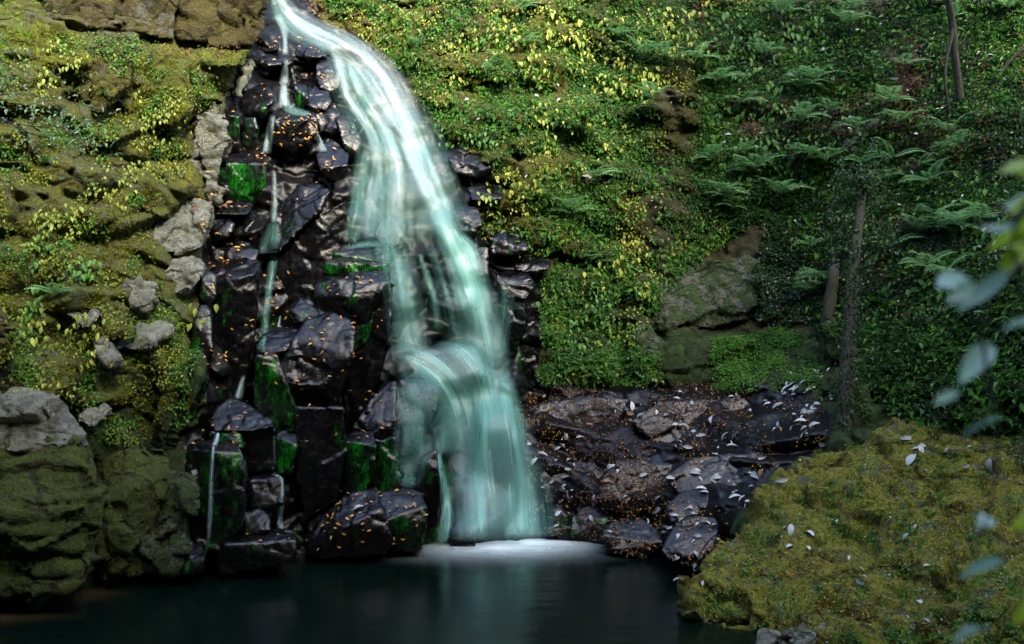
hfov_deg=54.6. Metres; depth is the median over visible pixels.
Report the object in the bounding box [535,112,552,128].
yellow leaf plant
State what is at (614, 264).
yellow leaf plant
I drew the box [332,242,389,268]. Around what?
rock block
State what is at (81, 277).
broadleaf plant
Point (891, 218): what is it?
broadleaf plant
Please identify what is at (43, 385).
yellow leaf plant
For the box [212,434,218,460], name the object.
trickle
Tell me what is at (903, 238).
fern
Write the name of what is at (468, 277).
waterfall
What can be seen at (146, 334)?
rock
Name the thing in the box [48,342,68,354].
yellow leaf plant
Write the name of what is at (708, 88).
fern
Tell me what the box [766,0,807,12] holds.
fern
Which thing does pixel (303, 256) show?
rock wall
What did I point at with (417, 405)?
rock slab
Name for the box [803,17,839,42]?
broadleaf plant
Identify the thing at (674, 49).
yellow leaf plant
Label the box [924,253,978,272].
fern
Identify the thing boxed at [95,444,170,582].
boulder
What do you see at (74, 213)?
yellow leaf plant
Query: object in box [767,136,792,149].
broadleaf plant
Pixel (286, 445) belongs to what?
rock column
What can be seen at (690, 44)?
yellow leaf plant
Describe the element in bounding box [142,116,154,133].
yellow leaf plant
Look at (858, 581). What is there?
pale leaf
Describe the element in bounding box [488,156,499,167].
broadleaf plant
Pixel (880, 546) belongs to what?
moss tufts
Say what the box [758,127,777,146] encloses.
broadleaf plant
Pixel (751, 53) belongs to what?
broadleaf plant
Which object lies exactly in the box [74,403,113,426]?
rock
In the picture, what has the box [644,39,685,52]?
fern
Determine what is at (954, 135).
fern
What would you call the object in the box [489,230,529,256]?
boulder
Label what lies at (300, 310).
rock
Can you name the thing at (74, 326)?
yellow leaf plant
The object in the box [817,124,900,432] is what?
tree
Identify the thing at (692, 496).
rock block
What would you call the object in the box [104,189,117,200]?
yellow leaf plant
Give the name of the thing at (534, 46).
yellow leaf plant
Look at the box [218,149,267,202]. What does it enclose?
rock block
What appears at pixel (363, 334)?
rock block
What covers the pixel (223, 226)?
boulder
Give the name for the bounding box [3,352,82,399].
rock
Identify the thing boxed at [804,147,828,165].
broadleaf plant
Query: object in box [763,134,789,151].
broadleaf plant
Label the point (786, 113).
broadleaf plant
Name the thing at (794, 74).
fern
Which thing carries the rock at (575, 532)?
on the hillside
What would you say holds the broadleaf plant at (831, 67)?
on the hillside
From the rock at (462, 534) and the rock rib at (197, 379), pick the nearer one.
the rock rib at (197, 379)
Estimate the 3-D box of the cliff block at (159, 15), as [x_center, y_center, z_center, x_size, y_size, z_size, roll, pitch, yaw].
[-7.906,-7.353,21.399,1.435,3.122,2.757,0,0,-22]
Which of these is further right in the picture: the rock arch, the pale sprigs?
the pale sprigs
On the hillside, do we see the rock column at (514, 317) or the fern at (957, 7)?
the fern at (957, 7)
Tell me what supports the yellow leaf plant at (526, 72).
on the hillside
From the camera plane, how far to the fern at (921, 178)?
22.45 m
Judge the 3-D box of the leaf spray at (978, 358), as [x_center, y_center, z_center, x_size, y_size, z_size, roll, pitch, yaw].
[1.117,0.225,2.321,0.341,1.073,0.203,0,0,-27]
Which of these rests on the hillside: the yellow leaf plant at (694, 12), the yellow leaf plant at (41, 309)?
the yellow leaf plant at (694, 12)
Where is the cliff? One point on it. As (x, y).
(27, 200)
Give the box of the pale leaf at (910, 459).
[906,454,915,464]
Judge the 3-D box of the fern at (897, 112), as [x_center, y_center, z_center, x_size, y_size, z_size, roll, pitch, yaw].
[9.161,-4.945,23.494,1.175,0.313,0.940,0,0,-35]
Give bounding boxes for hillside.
[314,0,1023,567]
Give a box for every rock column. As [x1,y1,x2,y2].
[184,440,245,552]
[189,103,232,205]
[209,257,261,398]
[274,430,298,474]
[499,295,528,357]
[814,328,840,372]
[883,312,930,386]
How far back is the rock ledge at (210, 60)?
20.54 m
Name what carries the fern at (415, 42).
on the broad leaf cover at (560, 184)
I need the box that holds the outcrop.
[675,417,1023,643]
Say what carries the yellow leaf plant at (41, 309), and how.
attached to the cliff
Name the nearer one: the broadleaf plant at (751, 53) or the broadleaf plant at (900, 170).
the broadleaf plant at (900, 170)
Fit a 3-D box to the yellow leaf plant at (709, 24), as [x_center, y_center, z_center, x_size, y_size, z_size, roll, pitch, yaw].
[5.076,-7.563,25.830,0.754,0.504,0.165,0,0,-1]
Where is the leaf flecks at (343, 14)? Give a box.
[298,0,392,35]
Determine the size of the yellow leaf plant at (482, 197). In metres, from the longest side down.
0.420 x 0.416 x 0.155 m
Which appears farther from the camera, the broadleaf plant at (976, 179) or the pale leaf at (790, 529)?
the broadleaf plant at (976, 179)
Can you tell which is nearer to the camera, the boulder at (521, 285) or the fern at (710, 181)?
the boulder at (521, 285)
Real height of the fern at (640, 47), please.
0.641 m
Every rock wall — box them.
[262,200,350,329]
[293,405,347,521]
[342,273,394,431]
[519,305,537,380]
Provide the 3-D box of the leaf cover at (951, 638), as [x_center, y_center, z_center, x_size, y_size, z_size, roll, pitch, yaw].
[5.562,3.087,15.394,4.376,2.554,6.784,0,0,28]
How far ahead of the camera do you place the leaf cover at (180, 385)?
17.85 m
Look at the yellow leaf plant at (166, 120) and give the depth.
19.02 m
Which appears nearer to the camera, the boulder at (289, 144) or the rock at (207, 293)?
the rock at (207, 293)
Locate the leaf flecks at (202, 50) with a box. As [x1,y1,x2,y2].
[142,41,245,58]
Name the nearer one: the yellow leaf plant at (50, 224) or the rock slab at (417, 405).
the yellow leaf plant at (50, 224)
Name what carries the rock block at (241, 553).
on the waterfall bed rock at (437, 306)
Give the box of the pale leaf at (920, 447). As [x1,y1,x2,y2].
[918,445,923,452]
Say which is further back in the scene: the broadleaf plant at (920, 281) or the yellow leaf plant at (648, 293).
the yellow leaf plant at (648, 293)
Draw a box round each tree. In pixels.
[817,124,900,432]
[820,251,840,325]
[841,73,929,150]
[944,0,963,113]
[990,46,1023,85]
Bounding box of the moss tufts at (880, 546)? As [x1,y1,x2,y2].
[707,426,1023,643]
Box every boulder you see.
[0,20,93,71]
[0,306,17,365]
[0,387,87,453]
[0,431,109,611]
[73,31,139,113]
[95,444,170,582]
[130,49,202,129]
[134,470,200,578]
[152,198,213,255]
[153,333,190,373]
[207,397,274,431]
[209,240,258,260]
[211,215,234,237]
[231,213,254,237]
[240,83,274,119]
[268,109,319,152]
[280,311,356,406]
[293,37,329,60]
[302,487,391,560]
[306,85,331,111]
[313,270,389,325]
[314,102,340,135]
[315,57,340,95]
[315,139,348,182]
[318,0,419,40]
[357,381,396,439]
[368,19,415,69]
[380,487,426,552]
[418,5,498,54]
[447,154,493,178]
[452,204,482,235]
[458,115,519,142]
[459,0,495,14]
[467,181,503,203]
[475,405,519,494]
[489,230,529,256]
[496,271,534,298]
[510,155,560,201]
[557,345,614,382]
[600,517,664,557]
[641,331,756,384]
[662,515,720,565]
[902,592,1023,643]
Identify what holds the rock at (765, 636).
in the pool water
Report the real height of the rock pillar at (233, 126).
1.353 m
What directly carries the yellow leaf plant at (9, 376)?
attached to the cliff
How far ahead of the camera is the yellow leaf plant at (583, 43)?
24.88 m
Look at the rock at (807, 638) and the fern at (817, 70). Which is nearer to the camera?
the rock at (807, 638)
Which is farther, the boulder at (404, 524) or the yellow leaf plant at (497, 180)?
the yellow leaf plant at (497, 180)
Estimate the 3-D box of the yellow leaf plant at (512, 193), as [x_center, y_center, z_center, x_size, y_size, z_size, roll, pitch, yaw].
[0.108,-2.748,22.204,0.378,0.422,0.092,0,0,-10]
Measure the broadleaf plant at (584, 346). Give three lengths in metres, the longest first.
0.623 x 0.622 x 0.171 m
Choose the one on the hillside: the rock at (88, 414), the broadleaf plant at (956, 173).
the broadleaf plant at (956, 173)
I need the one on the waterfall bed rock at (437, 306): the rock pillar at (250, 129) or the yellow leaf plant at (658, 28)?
the rock pillar at (250, 129)
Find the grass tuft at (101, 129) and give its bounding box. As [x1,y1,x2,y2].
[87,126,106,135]
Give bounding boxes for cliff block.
[39,0,119,30]
[118,0,180,39]
[173,0,267,49]
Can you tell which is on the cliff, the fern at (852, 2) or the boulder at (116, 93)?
the boulder at (116, 93)
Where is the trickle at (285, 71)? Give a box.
[283,61,286,103]
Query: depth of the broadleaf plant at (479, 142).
22.45 m
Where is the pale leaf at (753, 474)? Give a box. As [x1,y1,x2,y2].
[751,471,758,478]
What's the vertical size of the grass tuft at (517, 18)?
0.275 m
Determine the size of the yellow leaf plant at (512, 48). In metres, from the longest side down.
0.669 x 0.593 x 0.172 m
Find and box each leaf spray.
[934,194,1023,643]
[988,160,1023,623]
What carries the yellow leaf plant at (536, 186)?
on the boulder at (525, 168)
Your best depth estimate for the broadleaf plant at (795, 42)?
26.04 m
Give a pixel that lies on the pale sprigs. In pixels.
(900, 554)
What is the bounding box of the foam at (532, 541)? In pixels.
[494,539,554,544]
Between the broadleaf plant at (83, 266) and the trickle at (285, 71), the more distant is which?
the trickle at (285, 71)
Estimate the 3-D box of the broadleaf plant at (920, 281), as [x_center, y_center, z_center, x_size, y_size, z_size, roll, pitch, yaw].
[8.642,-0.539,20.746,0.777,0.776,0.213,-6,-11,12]
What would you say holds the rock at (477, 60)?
on the hillside
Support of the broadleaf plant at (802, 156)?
on the hillside
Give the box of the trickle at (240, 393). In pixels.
[238,380,242,395]
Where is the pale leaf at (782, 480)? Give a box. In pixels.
[775,478,787,482]
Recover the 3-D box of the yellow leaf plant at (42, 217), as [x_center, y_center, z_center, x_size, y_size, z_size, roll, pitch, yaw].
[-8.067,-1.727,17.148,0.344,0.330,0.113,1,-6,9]
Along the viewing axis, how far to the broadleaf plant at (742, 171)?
24.36 m
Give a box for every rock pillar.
[190,305,213,420]
[225,101,240,152]
[241,117,259,150]
[344,431,376,493]
[367,436,404,493]
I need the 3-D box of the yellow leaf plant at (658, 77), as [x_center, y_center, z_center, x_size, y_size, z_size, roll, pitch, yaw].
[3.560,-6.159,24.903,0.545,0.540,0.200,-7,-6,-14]
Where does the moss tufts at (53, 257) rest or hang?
on the cliff
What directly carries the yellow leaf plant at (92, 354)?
attached to the cliff
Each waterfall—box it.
[280,0,431,195]
[420,350,527,536]
[439,226,490,346]
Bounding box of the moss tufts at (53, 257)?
[0,28,237,445]
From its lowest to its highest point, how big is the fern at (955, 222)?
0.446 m
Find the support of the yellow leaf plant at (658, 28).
on the hillside
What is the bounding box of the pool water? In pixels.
[0,541,757,643]
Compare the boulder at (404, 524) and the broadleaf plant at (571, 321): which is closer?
the boulder at (404, 524)
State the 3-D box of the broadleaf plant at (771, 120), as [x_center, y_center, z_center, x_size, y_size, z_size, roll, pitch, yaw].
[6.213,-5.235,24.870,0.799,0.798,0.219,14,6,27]
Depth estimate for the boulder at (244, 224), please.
20.10 m
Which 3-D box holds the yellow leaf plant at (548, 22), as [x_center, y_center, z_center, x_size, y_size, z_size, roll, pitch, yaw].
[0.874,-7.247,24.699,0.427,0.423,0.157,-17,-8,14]
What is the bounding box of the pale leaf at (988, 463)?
[985,458,992,472]
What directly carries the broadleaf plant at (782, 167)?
on the hillside
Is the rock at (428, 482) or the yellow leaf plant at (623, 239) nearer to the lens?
the rock at (428, 482)
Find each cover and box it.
[0,27,233,445]
[324,0,774,388]
[537,276,827,392]
[692,0,1023,430]
[701,426,1023,643]
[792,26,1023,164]
[855,296,1023,433]
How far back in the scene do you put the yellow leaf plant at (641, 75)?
24.88 m
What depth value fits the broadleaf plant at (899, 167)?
23.33 m
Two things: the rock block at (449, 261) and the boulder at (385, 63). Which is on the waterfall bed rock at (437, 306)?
the boulder at (385, 63)
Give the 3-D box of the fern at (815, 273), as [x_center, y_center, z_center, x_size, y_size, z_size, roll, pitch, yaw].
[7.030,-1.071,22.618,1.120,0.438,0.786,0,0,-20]
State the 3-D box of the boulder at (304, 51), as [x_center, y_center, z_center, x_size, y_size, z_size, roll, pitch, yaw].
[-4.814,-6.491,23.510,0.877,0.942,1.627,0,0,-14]
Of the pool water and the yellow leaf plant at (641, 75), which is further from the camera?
the yellow leaf plant at (641, 75)
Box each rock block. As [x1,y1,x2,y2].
[209,430,244,449]
[216,528,296,575]
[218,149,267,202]
[241,427,276,473]
[247,472,284,509]
[253,354,297,432]
[258,114,271,152]
[267,67,296,89]
[323,257,387,274]
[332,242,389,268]
[354,313,373,351]
[444,256,453,266]
[664,489,708,522]
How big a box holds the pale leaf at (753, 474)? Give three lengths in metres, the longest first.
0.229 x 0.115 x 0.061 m
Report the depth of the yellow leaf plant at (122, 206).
18.30 m
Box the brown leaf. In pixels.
[758,469,762,477]
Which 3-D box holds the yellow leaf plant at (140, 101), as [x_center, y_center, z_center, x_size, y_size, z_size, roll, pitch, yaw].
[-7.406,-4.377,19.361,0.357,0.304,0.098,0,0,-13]
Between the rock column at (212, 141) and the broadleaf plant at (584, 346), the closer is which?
the rock column at (212, 141)
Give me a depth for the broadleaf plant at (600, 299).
22.87 m
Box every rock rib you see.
[148,354,188,454]
[177,352,206,432]
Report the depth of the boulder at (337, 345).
18.98 m
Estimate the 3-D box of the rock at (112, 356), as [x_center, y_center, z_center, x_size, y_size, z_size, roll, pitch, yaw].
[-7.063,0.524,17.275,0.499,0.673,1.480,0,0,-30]
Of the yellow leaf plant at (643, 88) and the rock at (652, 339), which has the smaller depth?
the rock at (652, 339)
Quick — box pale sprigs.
[715,428,1023,642]
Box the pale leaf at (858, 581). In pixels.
[856,579,864,584]
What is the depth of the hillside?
22.98 m
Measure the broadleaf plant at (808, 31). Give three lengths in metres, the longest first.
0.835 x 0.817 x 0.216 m
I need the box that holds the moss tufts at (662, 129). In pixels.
[317,0,771,380]
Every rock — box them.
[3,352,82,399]
[61,308,99,332]
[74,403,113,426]
[92,335,122,372]
[97,301,135,339]
[114,322,157,351]
[120,276,159,313]
[149,320,174,343]
[164,256,206,295]
[180,540,205,575]
[187,0,551,573]
[199,270,216,305]
[232,58,255,97]
[260,42,278,52]
[288,296,327,325]
[293,82,308,108]
[335,114,361,156]
[370,216,404,249]
[416,448,442,535]
[419,51,482,79]
[449,517,475,548]
[546,506,569,536]
[570,506,611,537]
[623,322,663,374]
[654,254,766,332]
[696,533,720,573]
[756,627,794,643]
[788,622,824,643]
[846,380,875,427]
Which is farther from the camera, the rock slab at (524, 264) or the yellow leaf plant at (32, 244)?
the rock slab at (524, 264)
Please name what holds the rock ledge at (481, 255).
on the waterfall bed rock at (437, 306)
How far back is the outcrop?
15.19 m
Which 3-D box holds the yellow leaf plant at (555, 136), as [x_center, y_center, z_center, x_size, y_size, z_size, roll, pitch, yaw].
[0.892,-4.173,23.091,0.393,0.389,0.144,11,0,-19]
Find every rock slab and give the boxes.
[254,182,330,254]
[254,327,296,354]
[255,50,293,67]
[392,377,438,458]
[514,256,550,272]
[533,391,628,423]
[539,460,601,503]
[598,453,672,514]
[631,396,751,441]
[666,452,766,493]
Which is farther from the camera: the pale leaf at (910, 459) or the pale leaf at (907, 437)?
the pale leaf at (907, 437)
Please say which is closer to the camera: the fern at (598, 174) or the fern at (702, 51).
the fern at (598, 174)
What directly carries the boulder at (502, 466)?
on the waterfall bed rock at (437, 306)
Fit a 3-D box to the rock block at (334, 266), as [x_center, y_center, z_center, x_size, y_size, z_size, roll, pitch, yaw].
[-3.236,-1.144,20.723,1.425,0.469,1.220,0,0,0]
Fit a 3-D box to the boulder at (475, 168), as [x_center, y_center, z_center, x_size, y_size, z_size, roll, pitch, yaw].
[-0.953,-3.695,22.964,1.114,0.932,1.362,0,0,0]
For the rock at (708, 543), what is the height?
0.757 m
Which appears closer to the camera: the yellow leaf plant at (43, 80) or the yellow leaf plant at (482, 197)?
the yellow leaf plant at (43, 80)
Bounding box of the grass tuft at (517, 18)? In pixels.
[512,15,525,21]
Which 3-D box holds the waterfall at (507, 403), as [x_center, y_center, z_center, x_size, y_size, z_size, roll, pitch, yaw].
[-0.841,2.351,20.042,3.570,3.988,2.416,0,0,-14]
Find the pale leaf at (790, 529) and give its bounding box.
[787,524,793,534]
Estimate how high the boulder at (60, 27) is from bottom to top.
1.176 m
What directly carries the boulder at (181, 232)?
on the cliff
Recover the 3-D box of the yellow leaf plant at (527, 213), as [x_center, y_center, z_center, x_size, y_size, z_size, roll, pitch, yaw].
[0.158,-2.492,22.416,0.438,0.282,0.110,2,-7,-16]
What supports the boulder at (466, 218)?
on the waterfall bed rock at (437, 306)
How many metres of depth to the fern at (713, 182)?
23.76 m
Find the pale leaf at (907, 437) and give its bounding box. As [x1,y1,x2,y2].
[900,435,910,439]
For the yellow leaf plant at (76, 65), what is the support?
attached to the cliff
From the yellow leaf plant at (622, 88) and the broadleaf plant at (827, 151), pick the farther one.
the yellow leaf plant at (622, 88)
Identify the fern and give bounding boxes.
[23,282,73,294]
[406,36,426,45]
[483,57,501,71]
[509,32,542,42]
[510,0,539,8]
[545,196,599,213]
[573,160,622,177]
[578,249,615,262]
[590,159,619,172]
[605,27,638,35]
[616,35,676,61]
[633,80,677,97]
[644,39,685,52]
[675,41,719,57]
[691,144,731,159]
[695,66,744,81]
[697,80,727,89]
[700,181,742,191]
[701,179,749,194]
[705,187,744,197]
[714,196,755,208]
[725,90,765,101]
[725,154,761,172]
[727,153,787,169]
[730,140,764,149]
[745,38,786,52]
[758,177,812,192]
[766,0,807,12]
[777,75,829,86]
[782,65,810,77]
[783,143,836,154]
[785,101,826,116]
[786,110,818,121]
[786,142,814,152]
[788,63,843,79]
[792,235,827,245]
[793,267,844,280]
[795,279,823,289]
[804,148,856,159]
[821,97,847,109]
[827,6,851,14]
[830,10,873,21]
[830,116,883,128]
[833,0,864,8]
[839,154,875,163]
[864,84,916,101]
[864,137,927,158]
[869,232,923,244]
[875,168,902,178]
[876,108,926,119]
[889,53,933,63]
[894,213,952,229]
[897,250,955,267]
[898,157,953,183]
[909,152,938,165]
[912,203,963,216]
[919,208,970,223]
[920,111,977,131]
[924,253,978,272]
[929,129,974,147]
[934,211,981,229]
[936,2,974,15]
[936,207,978,226]
[950,199,1003,220]
[992,0,1018,6]
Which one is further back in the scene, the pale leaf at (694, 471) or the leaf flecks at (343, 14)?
the leaf flecks at (343, 14)
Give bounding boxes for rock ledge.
[145,38,251,69]
[213,201,253,215]
[403,341,487,390]
[427,241,489,277]
[489,92,599,127]
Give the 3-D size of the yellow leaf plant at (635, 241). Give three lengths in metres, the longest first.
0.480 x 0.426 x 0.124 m
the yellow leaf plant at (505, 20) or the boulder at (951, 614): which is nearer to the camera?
the boulder at (951, 614)
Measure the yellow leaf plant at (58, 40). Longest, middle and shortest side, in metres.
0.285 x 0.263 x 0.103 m
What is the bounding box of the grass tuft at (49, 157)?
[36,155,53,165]
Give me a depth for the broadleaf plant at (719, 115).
24.77 m
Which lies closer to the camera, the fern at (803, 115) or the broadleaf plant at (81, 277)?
the broadleaf plant at (81, 277)
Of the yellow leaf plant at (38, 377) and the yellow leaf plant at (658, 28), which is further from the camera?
the yellow leaf plant at (658, 28)
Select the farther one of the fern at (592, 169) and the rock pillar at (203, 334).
the fern at (592, 169)
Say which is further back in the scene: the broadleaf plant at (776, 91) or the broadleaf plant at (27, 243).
the broadleaf plant at (776, 91)
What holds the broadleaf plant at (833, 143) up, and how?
on the hillside
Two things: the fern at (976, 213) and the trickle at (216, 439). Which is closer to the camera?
the trickle at (216, 439)
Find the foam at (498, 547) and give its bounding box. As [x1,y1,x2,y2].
[479,545,512,549]
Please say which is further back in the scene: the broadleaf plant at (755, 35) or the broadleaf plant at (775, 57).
the broadleaf plant at (755, 35)
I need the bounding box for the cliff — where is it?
[0,0,247,587]
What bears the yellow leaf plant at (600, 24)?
on the hillside
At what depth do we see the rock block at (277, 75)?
22.42 m
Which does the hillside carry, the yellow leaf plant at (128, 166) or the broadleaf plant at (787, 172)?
the broadleaf plant at (787, 172)
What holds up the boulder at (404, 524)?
in the pool water
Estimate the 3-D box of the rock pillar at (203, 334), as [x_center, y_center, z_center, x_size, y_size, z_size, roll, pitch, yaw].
[-5.895,0.745,18.766,0.516,2.146,1.294,0,0,-16]
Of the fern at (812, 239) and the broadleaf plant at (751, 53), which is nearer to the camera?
the fern at (812, 239)
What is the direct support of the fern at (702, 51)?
on the hillside
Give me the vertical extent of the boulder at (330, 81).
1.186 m
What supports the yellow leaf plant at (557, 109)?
on the hillside
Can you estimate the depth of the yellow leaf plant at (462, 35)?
24.26 m
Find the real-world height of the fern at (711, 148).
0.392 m
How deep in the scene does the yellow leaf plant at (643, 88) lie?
24.74 m
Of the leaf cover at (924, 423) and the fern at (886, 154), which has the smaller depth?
the leaf cover at (924, 423)
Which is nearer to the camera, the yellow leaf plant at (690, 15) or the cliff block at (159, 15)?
the cliff block at (159, 15)
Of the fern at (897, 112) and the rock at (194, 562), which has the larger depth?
the fern at (897, 112)
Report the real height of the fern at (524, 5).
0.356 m
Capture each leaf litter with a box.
[520,376,825,583]
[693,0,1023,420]
[708,431,1023,643]
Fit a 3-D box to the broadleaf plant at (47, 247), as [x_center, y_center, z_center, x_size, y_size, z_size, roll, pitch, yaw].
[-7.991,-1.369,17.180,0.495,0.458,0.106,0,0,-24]
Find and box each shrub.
[0,0,57,82]
[0,14,56,91]
[0,47,132,187]
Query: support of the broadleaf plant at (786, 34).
on the hillside
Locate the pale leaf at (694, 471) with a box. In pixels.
[690,469,700,473]
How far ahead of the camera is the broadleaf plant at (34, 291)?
17.05 m
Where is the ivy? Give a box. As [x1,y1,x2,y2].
[752,196,849,326]
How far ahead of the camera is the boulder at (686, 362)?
22.18 m
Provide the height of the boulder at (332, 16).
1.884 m
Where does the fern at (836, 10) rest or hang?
on the hillside
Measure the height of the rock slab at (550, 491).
0.970 m
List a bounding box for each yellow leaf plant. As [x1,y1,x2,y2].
[0,374,12,392]
[11,323,34,346]
[18,324,31,341]
[20,307,45,330]
[23,236,43,247]
[28,218,46,235]
[29,323,60,344]
[30,381,51,390]
[34,209,55,219]
[34,213,53,230]
[35,253,52,264]
[36,370,60,387]
[37,66,60,87]
[42,217,64,226]
[45,212,67,236]
[47,39,61,51]
[48,203,66,217]
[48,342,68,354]
[53,248,65,265]
[55,228,73,244]
[57,387,75,398]
[62,57,77,73]
[65,55,88,71]
[65,315,86,338]
[66,219,90,236]
[70,207,84,221]
[76,312,105,341]
[80,346,103,370]
[85,184,104,196]
[94,188,113,199]
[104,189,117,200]
[106,196,127,209]
[118,179,136,193]
[124,90,141,102]
[127,158,139,170]
[130,166,148,175]
[141,117,155,133]
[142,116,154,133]
[148,136,164,152]
[159,113,175,124]
[182,303,218,333]
[440,36,458,49]
[450,71,467,86]
[459,28,477,43]
[477,189,496,205]
[485,23,506,40]
[493,18,507,34]
[495,176,513,187]
[502,28,513,43]
[506,35,525,50]
[508,166,519,184]
[509,190,524,207]
[510,206,528,216]
[518,62,535,78]
[519,179,541,196]
[527,53,545,72]
[530,43,550,53]
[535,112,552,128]
[536,101,558,114]
[538,21,555,36]
[544,143,549,155]
[546,30,566,52]
[546,133,557,151]
[550,9,565,23]
[573,35,588,52]
[579,117,591,128]
[583,269,604,291]
[586,18,607,33]
[592,73,614,92]
[598,255,623,277]
[599,81,618,102]
[604,56,622,68]
[615,56,625,69]
[621,83,637,91]
[621,234,640,252]
[625,64,640,79]
[626,71,646,87]
[628,255,642,274]
[632,240,647,256]
[634,283,656,302]
[635,84,654,96]
[637,18,660,30]
[641,78,661,85]
[643,7,673,29]
[644,66,665,85]
[655,44,678,53]
[669,34,692,49]
[671,9,693,20]
[676,27,697,39]
[688,10,706,21]
[695,22,719,34]
[697,42,708,65]
[702,1,719,13]
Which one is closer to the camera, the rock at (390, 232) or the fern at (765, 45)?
the rock at (390, 232)
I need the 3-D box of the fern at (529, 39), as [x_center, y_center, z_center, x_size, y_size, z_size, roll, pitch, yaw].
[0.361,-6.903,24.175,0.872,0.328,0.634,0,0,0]
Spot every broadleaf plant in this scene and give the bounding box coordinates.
[18,301,44,324]
[21,239,45,251]
[22,244,51,274]
[24,286,55,315]
[25,295,42,324]
[35,230,65,255]
[61,259,95,279]
[68,256,101,285]
[69,257,91,273]
[75,272,90,285]
[438,130,459,148]
[464,132,485,148]
[483,129,504,147]
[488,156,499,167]
[532,296,553,309]
[537,302,552,323]
[540,282,565,303]
[543,281,564,303]
[553,281,576,295]
[554,339,576,349]
[559,340,581,362]
[565,321,577,332]
[569,318,583,333]
[578,337,600,362]
[585,298,610,321]
[590,289,606,299]
[594,310,614,328]
[599,297,614,312]
[602,322,626,342]
[703,12,729,29]
[710,114,722,140]
[711,103,730,127]
[713,73,741,89]
[717,156,752,176]
[719,44,733,60]
[719,156,751,181]
[722,129,741,146]
[725,24,742,39]
[726,47,755,67]
[728,67,761,84]
[730,110,745,123]
[734,138,767,165]
[740,136,762,151]
[742,30,761,41]
[742,97,776,122]
[747,41,769,61]
[748,81,773,101]
[750,108,763,124]
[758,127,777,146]
[762,53,780,68]
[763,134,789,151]
[763,150,795,171]
[764,109,773,121]
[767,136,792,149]
[769,86,782,99]
[771,25,794,44]
[775,100,805,115]
[779,86,806,100]
[779,161,792,176]
[780,4,807,25]
[780,109,799,121]
[780,164,797,175]
[786,13,817,41]
[791,26,817,52]
[801,151,819,168]
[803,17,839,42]
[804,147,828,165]
[807,65,834,87]
[815,133,839,151]
[822,140,835,149]
[864,252,878,265]
[871,163,904,190]
[874,282,890,308]
[878,166,901,184]
[888,208,922,222]
[898,163,922,182]
[906,279,927,302]
[934,294,962,321]
[935,157,962,179]
[940,189,963,203]
[943,169,980,185]
[949,176,978,197]
[973,215,1008,235]
[981,223,999,240]
[982,182,1002,203]
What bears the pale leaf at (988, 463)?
on the outcrop
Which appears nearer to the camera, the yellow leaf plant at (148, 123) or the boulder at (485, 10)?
the yellow leaf plant at (148, 123)
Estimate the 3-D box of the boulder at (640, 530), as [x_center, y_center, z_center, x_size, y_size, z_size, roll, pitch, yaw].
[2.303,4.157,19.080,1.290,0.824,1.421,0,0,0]
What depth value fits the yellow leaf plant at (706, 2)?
26.27 m
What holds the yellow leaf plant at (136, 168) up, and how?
attached to the cliff
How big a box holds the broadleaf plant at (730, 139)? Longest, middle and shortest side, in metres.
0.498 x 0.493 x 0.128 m
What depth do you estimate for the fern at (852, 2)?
26.00 m
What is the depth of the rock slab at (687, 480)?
18.85 m
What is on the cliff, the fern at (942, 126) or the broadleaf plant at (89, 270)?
the broadleaf plant at (89, 270)
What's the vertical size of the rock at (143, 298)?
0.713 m
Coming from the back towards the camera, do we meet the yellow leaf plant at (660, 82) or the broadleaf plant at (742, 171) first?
the yellow leaf plant at (660, 82)
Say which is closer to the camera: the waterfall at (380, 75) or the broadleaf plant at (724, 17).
the waterfall at (380, 75)
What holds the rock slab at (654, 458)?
on the hillside
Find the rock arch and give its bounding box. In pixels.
[239,508,271,534]
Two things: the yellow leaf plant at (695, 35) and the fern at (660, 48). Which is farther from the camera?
the yellow leaf plant at (695, 35)
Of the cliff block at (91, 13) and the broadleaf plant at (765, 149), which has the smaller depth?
the cliff block at (91, 13)
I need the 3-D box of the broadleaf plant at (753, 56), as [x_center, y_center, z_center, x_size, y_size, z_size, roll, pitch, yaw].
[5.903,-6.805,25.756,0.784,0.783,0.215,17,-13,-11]
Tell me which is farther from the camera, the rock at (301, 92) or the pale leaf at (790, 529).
the rock at (301, 92)
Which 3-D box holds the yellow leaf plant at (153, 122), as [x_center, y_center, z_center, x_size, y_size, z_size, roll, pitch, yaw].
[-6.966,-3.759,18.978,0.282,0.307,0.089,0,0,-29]
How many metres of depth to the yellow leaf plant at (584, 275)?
22.86 m
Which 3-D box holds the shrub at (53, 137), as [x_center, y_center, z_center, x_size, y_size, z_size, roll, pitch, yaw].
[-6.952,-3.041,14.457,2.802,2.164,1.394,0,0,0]
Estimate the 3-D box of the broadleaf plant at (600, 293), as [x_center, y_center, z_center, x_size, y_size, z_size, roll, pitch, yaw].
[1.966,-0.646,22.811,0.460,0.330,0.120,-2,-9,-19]

